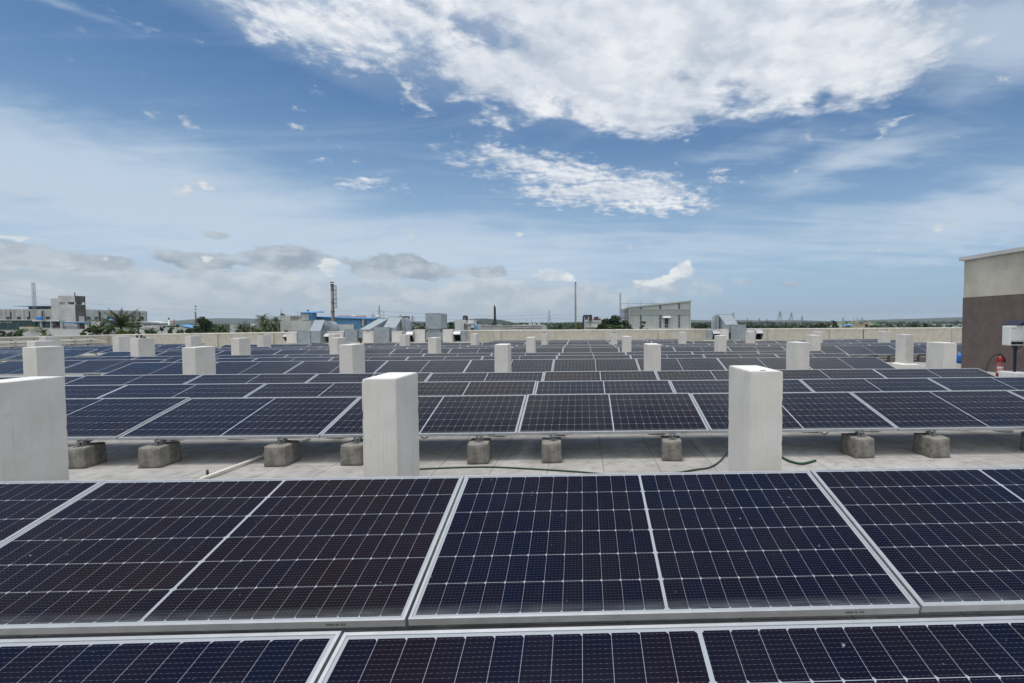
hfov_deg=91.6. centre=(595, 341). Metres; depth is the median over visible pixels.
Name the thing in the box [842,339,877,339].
solar panel
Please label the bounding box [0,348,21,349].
solar panel
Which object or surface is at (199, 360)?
column stub
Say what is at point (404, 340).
column stub
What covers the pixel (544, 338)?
column stub
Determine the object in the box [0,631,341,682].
solar panel
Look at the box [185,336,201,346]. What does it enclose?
column stub
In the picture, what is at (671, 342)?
solar panel
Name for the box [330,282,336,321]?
steel chimney
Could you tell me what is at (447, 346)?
solar panel
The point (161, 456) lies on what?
concrete block
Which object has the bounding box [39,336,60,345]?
column stub
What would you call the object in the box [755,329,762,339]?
intake cowl
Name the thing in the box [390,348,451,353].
solar panel
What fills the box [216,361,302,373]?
solar panel
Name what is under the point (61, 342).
pvc pipe
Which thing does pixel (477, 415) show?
solar panel
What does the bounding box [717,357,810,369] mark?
solar panel
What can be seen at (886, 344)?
solar panel
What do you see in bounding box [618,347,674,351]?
solar panel
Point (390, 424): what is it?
column stub
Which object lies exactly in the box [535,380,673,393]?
solar panel
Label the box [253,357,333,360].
solar panel
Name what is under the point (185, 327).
gabled house
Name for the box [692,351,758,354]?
solar panel
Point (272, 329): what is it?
coconut palm
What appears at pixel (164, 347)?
solar panel
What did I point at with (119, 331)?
leafy tree
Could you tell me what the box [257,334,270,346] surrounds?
column stub
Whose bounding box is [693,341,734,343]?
solar panel
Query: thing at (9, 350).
solar panel
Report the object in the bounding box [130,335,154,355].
column stub
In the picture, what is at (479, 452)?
concrete block
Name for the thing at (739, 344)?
solar panel
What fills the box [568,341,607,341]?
solar panel
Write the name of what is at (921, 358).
concrete block
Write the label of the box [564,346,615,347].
solar panel
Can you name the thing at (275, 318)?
coconut palm
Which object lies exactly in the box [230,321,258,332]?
building
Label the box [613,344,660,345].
solar panel
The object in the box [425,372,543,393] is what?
solar panel
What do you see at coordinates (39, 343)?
column stub
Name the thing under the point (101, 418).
solar panel
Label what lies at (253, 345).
solar panel
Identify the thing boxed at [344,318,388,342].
galvanised duct
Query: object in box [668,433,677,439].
mounting rail
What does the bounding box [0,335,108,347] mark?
parapet wall
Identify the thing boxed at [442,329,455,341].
air cooler
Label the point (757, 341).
solar panel
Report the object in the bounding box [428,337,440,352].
column stub
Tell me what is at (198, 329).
leafy tree
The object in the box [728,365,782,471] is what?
column stub
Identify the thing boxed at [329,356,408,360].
solar panel
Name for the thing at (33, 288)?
lattice mast
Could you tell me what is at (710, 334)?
intake cowl
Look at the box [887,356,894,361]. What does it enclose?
concrete block
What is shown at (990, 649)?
solar panel
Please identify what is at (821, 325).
leafy tree
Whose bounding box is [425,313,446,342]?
galvanised duct
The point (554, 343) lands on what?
solar panel
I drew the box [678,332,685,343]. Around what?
column stub
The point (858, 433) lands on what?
mounting rail
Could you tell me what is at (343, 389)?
solar panel
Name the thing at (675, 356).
solar panel
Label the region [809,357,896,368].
solar panel
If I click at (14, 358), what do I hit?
solar panel
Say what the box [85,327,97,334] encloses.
leafy tree
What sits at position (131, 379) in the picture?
solar panel
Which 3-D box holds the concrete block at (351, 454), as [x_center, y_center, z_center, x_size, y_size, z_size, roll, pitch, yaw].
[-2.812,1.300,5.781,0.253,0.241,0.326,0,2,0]
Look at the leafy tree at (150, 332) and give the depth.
71.90 m
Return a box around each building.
[0,292,146,333]
[0,319,73,335]
[139,325,193,333]
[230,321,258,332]
[280,312,313,331]
[582,315,602,328]
[852,323,869,327]
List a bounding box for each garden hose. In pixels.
[419,451,727,473]
[782,456,815,464]
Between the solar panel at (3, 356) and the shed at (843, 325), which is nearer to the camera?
the solar panel at (3, 356)
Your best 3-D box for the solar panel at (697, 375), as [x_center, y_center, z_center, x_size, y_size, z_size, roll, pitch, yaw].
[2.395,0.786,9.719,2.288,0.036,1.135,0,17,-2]
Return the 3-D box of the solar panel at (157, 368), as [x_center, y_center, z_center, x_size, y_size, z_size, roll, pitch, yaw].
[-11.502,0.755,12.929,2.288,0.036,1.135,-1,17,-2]
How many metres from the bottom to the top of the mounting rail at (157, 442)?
0.354 m
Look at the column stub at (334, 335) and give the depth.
24.23 m
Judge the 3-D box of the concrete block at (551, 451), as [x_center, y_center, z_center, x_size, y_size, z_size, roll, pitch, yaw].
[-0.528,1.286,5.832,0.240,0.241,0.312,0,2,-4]
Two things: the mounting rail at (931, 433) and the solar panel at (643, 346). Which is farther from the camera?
the solar panel at (643, 346)
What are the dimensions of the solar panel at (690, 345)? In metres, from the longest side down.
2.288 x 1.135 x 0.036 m
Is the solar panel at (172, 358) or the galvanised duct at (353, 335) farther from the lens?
the galvanised duct at (353, 335)
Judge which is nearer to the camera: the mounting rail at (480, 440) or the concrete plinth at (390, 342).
the mounting rail at (480, 440)
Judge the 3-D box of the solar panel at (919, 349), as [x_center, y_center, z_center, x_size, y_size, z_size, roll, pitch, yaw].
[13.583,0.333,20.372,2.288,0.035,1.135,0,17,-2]
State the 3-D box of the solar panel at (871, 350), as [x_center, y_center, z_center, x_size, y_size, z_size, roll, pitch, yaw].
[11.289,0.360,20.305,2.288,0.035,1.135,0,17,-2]
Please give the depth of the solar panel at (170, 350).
21.32 m
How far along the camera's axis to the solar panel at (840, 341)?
27.12 m
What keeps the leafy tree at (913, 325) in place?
on the ground
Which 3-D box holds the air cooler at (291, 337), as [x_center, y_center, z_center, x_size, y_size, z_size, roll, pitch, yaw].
[-19.882,-0.255,32.398,0.713,0.710,0.760,0,2,-2]
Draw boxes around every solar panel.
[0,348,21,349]
[0,350,21,351]
[0,353,21,360]
[0,360,86,375]
[0,376,83,382]
[0,476,463,634]
[0,480,104,544]
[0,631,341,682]
[1,351,22,360]
[64,346,96,346]
[64,349,97,357]
[64,356,138,359]
[65,359,166,374]
[65,374,202,384]
[65,385,125,397]
[66,397,190,440]
[68,346,112,353]
[96,351,165,356]
[98,346,160,353]
[99,383,265,397]
[103,362,216,374]
[118,397,359,439]
[131,356,181,361]
[155,344,184,349]
[155,349,181,350]
[156,350,223,355]
[165,343,205,347]
[175,358,256,361]
[185,373,317,383]
[215,350,280,356]
[215,355,286,357]
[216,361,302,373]
[219,347,270,348]
[221,344,256,346]
[246,382,361,396]
[251,348,301,349]
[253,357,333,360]
[271,344,310,346]
[271,346,320,347]
[273,349,329,354]
[284,360,387,373]
[285,354,338,356]
[306,372,431,382]
[307,343,354,346]
[317,616,1023,682]
[320,395,525,437]
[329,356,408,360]
[355,343,396,345]
[365,347,407,348]
[365,349,394,353]
[365,353,424,356]
[370,346,418,346]
[375,360,470,372]
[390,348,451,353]
[395,343,427,345]
[406,356,482,359]
[407,347,459,348]
[408,470,919,625]
[418,381,536,409]
[419,345,467,346]
[423,353,491,355]
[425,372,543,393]
[441,342,482,344]
[449,348,493,352]
[460,346,511,347]
[463,359,553,372]
[468,345,516,346]
[481,355,556,363]
[482,342,524,344]
[488,341,525,341]
[491,353,558,355]
[493,340,525,340]
[511,348,562,352]
[512,346,563,352]
[517,345,564,345]
[518,393,708,434]
[525,342,566,344]
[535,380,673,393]
[543,371,657,380]
[553,358,639,370]
[557,355,630,358]
[559,352,625,354]
[563,347,618,352]
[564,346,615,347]
[565,344,613,345]
[567,342,609,344]
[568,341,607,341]
[569,340,605,340]
[608,340,646,342]
[610,341,650,343]
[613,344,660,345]
[616,345,666,346]
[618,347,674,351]
[626,351,692,354]
[630,354,704,358]
[636,358,725,370]
[644,339,677,339]
[647,340,686,340]
[651,341,693,343]
[655,370,728,379]
[661,343,708,344]
[667,345,713,346]
[669,379,812,392]
[673,347,730,351]
[690,392,897,432]
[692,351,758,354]
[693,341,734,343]
[703,354,777,357]
[709,343,756,344]
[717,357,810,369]
[727,345,768,346]
[728,346,785,350]
[734,341,776,342]
[756,343,785,344]
[757,351,823,353]
[775,353,850,356]
[776,340,804,342]
[778,369,885,378]
[781,346,848,354]
[799,378,949,391]
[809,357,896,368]
[810,467,1023,611]
[821,343,850,343]
[821,344,870,345]
[823,340,860,342]
[836,345,895,354]
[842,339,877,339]
[850,390,1023,430]
[851,342,895,343]
[857,340,895,342]
[869,343,918,345]
[873,368,996,377]
[888,345,959,354]
[928,377,1023,390]
[957,345,961,353]
[1007,390,1023,397]
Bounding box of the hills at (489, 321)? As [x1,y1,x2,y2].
[448,319,517,323]
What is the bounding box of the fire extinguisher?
[986,353,1005,376]
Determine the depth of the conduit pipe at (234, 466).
5.52 m
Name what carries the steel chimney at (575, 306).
on the ground
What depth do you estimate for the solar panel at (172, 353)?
19.69 m
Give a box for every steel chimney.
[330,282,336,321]
[575,282,576,328]
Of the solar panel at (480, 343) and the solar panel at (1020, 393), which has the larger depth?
the solar panel at (480, 343)
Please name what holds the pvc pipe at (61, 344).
on the pipe bracket
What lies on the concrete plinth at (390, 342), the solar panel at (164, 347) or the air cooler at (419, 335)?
the air cooler at (419, 335)
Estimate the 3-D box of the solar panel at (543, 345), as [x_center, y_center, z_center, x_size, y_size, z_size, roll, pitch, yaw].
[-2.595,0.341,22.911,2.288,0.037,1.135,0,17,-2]
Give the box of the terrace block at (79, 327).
[19,321,109,335]
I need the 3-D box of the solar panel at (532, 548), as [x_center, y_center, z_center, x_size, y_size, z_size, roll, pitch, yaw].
[0.303,1.059,2.729,2.288,0.035,1.135,0,17,-2]
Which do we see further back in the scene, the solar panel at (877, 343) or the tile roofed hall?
the tile roofed hall
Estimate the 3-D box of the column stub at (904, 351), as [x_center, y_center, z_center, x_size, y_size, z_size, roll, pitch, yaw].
[11.890,0.314,18.876,0.589,1.163,0.836,0,2,-2]
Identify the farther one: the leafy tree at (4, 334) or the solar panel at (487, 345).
the leafy tree at (4, 334)
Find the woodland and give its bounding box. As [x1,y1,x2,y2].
[147,320,961,332]
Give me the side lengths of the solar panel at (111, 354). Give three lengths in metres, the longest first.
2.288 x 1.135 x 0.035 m
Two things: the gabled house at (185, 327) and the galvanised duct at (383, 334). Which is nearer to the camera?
the galvanised duct at (383, 334)
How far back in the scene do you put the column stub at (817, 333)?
24.96 m
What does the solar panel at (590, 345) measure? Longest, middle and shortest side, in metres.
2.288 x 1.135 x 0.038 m
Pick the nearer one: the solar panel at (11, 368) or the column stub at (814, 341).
the solar panel at (11, 368)
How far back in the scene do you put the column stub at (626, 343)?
18.26 m
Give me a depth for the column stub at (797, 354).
11.18 m
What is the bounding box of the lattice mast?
[31,282,36,318]
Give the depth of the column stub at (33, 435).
4.48 m
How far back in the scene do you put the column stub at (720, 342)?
18.37 m
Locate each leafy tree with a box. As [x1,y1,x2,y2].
[0,330,10,336]
[6,331,23,336]
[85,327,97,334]
[103,327,115,334]
[115,329,128,333]
[145,329,156,333]
[185,328,194,332]
[192,316,216,332]
[192,325,202,332]
[207,327,214,332]
[596,322,604,328]
[602,315,621,326]
[603,324,627,328]
[618,320,632,328]
[813,323,827,327]
[905,323,921,327]
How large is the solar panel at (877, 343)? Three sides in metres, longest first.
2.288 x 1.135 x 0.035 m
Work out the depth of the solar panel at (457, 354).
16.75 m
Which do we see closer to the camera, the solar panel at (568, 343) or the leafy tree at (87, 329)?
the solar panel at (568, 343)
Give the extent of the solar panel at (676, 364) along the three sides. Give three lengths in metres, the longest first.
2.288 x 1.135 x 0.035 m
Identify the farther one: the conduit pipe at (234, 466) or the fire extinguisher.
the fire extinguisher
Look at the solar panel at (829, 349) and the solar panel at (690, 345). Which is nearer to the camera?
the solar panel at (829, 349)
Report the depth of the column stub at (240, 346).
17.91 m
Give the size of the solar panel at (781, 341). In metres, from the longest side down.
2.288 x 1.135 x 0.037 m
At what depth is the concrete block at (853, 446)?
5.83 m
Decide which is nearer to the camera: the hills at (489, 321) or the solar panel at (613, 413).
the solar panel at (613, 413)
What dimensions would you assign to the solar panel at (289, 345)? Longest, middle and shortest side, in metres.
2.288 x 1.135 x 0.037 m
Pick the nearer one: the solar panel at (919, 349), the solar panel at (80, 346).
the solar panel at (919, 349)
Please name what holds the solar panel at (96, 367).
on the mounting rail
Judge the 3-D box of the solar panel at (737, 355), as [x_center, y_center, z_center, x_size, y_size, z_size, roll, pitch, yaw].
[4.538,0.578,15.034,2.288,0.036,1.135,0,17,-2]
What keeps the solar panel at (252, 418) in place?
on the mounting rail at (157, 442)
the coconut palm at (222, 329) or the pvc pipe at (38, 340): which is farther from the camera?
the coconut palm at (222, 329)
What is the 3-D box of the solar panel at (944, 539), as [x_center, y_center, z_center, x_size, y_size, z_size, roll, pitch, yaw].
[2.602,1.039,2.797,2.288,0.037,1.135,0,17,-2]
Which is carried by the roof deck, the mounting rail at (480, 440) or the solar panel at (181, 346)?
the solar panel at (181, 346)
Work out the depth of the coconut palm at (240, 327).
74.30 m
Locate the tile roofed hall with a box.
[339,315,380,317]
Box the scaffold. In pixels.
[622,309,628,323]
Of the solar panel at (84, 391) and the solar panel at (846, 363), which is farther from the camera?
the solar panel at (846, 363)
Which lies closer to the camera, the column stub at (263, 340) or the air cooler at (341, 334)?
the column stub at (263, 340)
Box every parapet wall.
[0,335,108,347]
[109,327,961,346]
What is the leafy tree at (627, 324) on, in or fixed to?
on the ground
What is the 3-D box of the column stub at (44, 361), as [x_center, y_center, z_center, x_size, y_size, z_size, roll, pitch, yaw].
[-12.314,0.717,10.963,0.294,1.209,0.576,0,2,-2]
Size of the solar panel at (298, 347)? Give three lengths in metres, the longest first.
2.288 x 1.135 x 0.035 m
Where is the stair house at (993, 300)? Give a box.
[959,247,1023,371]
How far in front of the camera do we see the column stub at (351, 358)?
10.88 m
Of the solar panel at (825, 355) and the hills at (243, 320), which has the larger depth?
the hills at (243, 320)
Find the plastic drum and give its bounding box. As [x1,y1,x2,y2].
[956,354,960,362]
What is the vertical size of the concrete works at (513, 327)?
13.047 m
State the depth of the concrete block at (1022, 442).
6.14 m
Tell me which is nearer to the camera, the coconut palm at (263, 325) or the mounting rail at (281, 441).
the mounting rail at (281, 441)
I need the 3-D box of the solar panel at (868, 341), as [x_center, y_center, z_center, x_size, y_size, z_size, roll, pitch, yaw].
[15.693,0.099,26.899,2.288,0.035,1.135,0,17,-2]
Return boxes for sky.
[0,0,1023,322]
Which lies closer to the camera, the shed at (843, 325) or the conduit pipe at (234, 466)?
the conduit pipe at (234, 466)
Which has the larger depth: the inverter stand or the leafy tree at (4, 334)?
the leafy tree at (4, 334)
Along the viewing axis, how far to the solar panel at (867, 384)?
8.40 m
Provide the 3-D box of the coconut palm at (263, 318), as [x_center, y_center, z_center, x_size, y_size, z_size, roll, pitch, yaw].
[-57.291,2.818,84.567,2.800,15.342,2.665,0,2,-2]
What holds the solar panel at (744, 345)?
on the roof deck
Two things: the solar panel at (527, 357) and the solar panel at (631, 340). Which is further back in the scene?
the solar panel at (631, 340)
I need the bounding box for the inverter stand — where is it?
[998,320,1023,376]
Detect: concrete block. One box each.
[68,442,106,468]
[138,441,181,467]
[264,440,299,466]
[340,439,363,465]
[467,438,491,464]
[541,437,561,462]
[661,435,681,460]
[841,433,874,458]
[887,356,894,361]
[913,432,949,457]
[917,356,925,361]
[1020,431,1023,450]
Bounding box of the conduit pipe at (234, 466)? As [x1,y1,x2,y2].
[199,438,310,478]
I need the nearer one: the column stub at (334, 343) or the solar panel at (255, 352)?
the column stub at (334, 343)
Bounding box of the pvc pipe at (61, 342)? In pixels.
[0,341,104,345]
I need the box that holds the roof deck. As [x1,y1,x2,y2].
[0,353,1023,638]
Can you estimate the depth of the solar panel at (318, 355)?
16.63 m
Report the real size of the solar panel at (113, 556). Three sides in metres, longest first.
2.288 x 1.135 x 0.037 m
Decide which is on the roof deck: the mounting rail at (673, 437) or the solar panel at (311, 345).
the solar panel at (311, 345)
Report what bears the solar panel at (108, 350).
on the roof deck
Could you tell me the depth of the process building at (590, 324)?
111.95 m
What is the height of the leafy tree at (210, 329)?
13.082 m
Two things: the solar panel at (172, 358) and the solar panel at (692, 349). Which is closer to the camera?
the solar panel at (172, 358)
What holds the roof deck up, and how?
on the ground
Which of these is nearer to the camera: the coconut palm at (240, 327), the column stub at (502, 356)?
the column stub at (502, 356)
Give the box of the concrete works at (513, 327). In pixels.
[481,325,546,329]
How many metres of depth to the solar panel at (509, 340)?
29.88 m
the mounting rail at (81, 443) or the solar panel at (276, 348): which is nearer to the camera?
the mounting rail at (81, 443)
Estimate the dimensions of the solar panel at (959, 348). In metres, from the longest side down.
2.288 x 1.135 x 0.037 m
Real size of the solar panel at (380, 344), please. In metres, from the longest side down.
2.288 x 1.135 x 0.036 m
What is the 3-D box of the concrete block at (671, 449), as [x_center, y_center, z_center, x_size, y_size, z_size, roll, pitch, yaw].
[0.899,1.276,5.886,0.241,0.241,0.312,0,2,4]
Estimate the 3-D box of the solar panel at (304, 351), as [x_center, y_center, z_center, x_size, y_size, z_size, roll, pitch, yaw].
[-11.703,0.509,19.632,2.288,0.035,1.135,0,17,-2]
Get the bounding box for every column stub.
[0,376,68,480]
[22,346,64,376]
[27,341,55,346]
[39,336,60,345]
[112,336,130,351]
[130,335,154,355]
[182,346,215,374]
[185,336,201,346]
[231,338,250,354]
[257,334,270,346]
[329,334,339,345]
[329,337,345,353]
[339,344,364,372]
[362,372,419,476]
[399,335,409,345]
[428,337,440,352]
[471,334,478,344]
[494,344,510,371]
[526,337,535,352]
[541,333,547,344]
[611,333,616,343]
[622,336,630,352]
[644,343,660,370]
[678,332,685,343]
[714,335,726,350]
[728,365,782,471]
[745,332,754,342]
[786,341,809,368]
[805,335,820,350]
[812,332,822,342]
[878,332,890,342]
[893,334,917,364]
[926,342,956,367]
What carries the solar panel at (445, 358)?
on the roof deck
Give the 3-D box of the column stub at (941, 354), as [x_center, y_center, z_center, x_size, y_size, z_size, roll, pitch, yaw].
[8.123,0.600,11.566,0.305,1.162,0.574,0,2,-2]
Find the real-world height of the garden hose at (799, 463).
0.029 m
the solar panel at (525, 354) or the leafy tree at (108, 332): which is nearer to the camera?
the solar panel at (525, 354)
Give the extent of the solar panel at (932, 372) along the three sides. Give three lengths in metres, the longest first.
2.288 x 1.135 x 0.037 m
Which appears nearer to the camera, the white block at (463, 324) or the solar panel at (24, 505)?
the solar panel at (24, 505)
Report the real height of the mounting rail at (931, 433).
0.354 m
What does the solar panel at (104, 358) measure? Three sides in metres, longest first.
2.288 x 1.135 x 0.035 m
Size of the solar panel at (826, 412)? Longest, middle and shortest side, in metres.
2.288 x 1.135 x 0.038 m
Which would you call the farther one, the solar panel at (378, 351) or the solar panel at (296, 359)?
the solar panel at (378, 351)
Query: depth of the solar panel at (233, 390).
8.07 m
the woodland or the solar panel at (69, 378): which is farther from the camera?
the woodland
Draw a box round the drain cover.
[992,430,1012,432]
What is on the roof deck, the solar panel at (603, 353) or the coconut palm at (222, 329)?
the solar panel at (603, 353)
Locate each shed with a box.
[140,321,172,325]
[306,316,377,330]
[830,324,851,327]
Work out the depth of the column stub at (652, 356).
11.07 m
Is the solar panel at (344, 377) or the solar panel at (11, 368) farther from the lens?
the solar panel at (11, 368)
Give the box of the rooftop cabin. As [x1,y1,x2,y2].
[300,310,323,320]
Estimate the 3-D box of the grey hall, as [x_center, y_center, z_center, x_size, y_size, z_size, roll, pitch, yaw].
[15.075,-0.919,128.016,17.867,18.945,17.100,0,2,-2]
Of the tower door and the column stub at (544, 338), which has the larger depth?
the tower door
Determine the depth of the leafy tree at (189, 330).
71.87 m
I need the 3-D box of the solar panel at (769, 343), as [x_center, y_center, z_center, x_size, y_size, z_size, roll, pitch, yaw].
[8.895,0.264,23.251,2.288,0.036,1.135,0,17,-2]
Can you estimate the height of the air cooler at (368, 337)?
0.722 m
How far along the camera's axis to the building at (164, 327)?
121.75 m
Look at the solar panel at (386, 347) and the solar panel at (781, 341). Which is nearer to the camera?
the solar panel at (386, 347)
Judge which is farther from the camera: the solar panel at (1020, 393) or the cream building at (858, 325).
the cream building at (858, 325)
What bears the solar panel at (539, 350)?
on the roof deck
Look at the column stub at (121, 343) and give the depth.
24.08 m
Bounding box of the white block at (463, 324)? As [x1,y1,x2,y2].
[455,320,480,329]
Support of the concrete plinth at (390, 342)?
on the roof deck
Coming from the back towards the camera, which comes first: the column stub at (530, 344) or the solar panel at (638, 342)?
the solar panel at (638, 342)
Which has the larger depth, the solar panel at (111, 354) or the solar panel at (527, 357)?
the solar panel at (111, 354)
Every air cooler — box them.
[286,332,296,342]
[333,332,346,342]
[363,332,373,342]
[391,331,405,342]
[414,329,428,342]
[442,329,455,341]
[716,329,728,339]
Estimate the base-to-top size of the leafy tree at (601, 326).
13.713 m
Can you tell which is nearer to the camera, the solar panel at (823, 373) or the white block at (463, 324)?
the solar panel at (823, 373)
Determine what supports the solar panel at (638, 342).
on the roof deck
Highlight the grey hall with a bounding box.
[624,300,691,328]
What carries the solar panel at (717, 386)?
on the roof deck
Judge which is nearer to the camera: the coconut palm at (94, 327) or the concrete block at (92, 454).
the concrete block at (92, 454)
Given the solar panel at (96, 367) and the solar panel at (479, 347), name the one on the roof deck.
the solar panel at (479, 347)
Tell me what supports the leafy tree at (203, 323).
on the ground
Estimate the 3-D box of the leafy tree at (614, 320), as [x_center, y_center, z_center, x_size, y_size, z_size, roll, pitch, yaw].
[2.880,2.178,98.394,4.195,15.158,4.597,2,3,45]
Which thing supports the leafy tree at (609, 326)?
on the ground
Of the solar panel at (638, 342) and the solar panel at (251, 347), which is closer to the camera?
the solar panel at (251, 347)
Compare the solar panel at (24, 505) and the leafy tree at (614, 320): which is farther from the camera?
the leafy tree at (614, 320)
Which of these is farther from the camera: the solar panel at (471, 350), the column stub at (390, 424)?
the solar panel at (471, 350)
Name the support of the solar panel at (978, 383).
on the roof deck
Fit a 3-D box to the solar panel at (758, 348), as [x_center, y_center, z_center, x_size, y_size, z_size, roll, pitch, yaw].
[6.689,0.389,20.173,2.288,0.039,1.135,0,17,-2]
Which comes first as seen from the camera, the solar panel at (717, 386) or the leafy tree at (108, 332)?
the solar panel at (717, 386)
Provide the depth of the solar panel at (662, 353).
16.91 m
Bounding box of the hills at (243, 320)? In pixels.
[150,317,961,324]
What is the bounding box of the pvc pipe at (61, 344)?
[0,342,106,346]
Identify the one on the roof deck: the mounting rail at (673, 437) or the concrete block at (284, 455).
the concrete block at (284, 455)
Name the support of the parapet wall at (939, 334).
on the roof deck
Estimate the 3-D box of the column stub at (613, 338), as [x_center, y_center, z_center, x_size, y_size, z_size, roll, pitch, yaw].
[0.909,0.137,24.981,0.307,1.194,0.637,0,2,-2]
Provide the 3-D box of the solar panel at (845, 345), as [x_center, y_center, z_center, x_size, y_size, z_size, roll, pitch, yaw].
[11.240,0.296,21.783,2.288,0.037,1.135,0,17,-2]
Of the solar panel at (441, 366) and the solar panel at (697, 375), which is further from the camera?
the solar panel at (441, 366)
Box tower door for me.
[79,316,84,321]
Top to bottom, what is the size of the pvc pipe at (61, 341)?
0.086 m
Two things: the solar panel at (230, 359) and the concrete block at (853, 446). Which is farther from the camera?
the solar panel at (230, 359)
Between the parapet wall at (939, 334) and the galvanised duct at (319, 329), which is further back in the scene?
the parapet wall at (939, 334)
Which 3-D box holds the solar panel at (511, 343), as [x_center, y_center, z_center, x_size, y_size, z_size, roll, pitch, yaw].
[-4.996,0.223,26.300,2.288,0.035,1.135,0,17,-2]
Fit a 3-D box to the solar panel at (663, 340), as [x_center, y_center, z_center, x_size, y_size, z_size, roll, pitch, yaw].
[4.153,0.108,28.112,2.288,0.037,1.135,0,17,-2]
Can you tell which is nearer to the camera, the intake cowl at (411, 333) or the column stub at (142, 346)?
the column stub at (142, 346)
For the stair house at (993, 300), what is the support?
on the roof deck
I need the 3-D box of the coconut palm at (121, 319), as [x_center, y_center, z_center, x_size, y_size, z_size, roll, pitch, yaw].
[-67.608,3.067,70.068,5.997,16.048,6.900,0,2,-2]
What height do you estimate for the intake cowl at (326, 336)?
0.631 m
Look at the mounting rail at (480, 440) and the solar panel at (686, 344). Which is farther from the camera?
the solar panel at (686, 344)
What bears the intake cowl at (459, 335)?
on the concrete plinth at (390, 342)
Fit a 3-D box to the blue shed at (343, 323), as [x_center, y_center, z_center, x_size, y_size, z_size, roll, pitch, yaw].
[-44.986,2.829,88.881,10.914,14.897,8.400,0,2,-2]
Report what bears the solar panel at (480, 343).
on the roof deck
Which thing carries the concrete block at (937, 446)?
on the roof deck
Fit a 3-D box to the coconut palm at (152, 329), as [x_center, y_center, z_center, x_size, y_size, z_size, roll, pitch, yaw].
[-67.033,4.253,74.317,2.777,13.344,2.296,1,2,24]
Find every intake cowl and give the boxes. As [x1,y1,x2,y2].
[323,333,334,342]
[406,331,413,341]
[453,330,467,340]
[706,330,719,338]
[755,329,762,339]
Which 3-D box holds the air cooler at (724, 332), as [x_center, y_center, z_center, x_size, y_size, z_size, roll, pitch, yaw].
[8.552,-0.466,33.236,0.698,0.737,0.760,0,2,-2]
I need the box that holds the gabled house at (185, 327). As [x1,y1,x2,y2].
[168,324,200,332]
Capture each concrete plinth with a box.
[288,342,470,343]
[703,340,761,340]
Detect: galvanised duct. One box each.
[297,320,339,343]
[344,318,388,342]
[374,317,411,342]
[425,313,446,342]
[711,314,745,340]
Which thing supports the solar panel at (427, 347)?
on the roof deck
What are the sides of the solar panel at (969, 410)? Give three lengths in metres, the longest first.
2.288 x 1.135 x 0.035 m
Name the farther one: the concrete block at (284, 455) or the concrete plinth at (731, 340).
the concrete plinth at (731, 340)
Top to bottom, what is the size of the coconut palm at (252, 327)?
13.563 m
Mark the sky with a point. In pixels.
(814, 160)
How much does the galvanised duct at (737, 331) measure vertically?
2.237 m
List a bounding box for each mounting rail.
[74,440,92,446]
[152,439,167,445]
[274,438,287,444]
[351,437,362,443]
[474,435,483,441]
[549,434,557,440]
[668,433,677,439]
[854,431,865,436]
[925,430,936,436]
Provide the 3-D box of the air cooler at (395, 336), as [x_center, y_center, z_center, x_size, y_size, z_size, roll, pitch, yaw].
[-13.104,-0.318,32.598,0.705,0.739,0.760,0,2,-2]
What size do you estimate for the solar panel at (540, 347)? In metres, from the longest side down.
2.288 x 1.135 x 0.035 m
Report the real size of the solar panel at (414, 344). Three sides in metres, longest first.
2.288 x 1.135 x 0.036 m
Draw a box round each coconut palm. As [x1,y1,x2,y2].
[85,320,117,334]
[89,307,146,332]
[143,326,159,333]
[213,323,230,332]
[234,323,246,332]
[246,324,259,331]
[254,313,270,330]
[255,319,274,331]
[267,323,278,331]
[269,315,282,331]
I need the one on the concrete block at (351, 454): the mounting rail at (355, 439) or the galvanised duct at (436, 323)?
the mounting rail at (355, 439)
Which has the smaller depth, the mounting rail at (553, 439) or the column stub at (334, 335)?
the mounting rail at (553, 439)
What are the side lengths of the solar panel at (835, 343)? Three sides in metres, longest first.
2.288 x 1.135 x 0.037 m
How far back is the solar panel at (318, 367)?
13.10 m
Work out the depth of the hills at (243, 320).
3960.81 m
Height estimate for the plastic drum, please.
0.376 m
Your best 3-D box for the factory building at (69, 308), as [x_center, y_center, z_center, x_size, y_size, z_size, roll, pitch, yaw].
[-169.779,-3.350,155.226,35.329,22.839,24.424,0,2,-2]
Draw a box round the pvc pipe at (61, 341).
[0,339,98,343]
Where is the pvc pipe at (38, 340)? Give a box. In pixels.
[0,338,93,341]
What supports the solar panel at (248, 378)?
on the roof deck
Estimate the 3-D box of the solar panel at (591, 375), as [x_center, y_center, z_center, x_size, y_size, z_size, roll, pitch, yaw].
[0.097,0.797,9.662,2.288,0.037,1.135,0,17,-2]
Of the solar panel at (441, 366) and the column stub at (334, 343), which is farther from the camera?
the column stub at (334, 343)
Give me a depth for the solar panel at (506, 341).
28.34 m
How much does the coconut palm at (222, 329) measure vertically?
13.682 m
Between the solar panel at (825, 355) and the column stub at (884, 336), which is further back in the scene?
the column stub at (884, 336)
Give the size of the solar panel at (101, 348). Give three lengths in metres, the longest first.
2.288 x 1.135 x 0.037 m
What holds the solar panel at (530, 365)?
on the roof deck
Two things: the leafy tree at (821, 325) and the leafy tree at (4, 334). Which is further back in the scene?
the leafy tree at (821, 325)
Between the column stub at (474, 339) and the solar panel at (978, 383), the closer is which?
the solar panel at (978, 383)
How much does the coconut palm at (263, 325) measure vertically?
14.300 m
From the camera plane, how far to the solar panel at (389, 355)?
16.65 m
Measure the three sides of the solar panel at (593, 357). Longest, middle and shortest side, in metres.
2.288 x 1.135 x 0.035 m

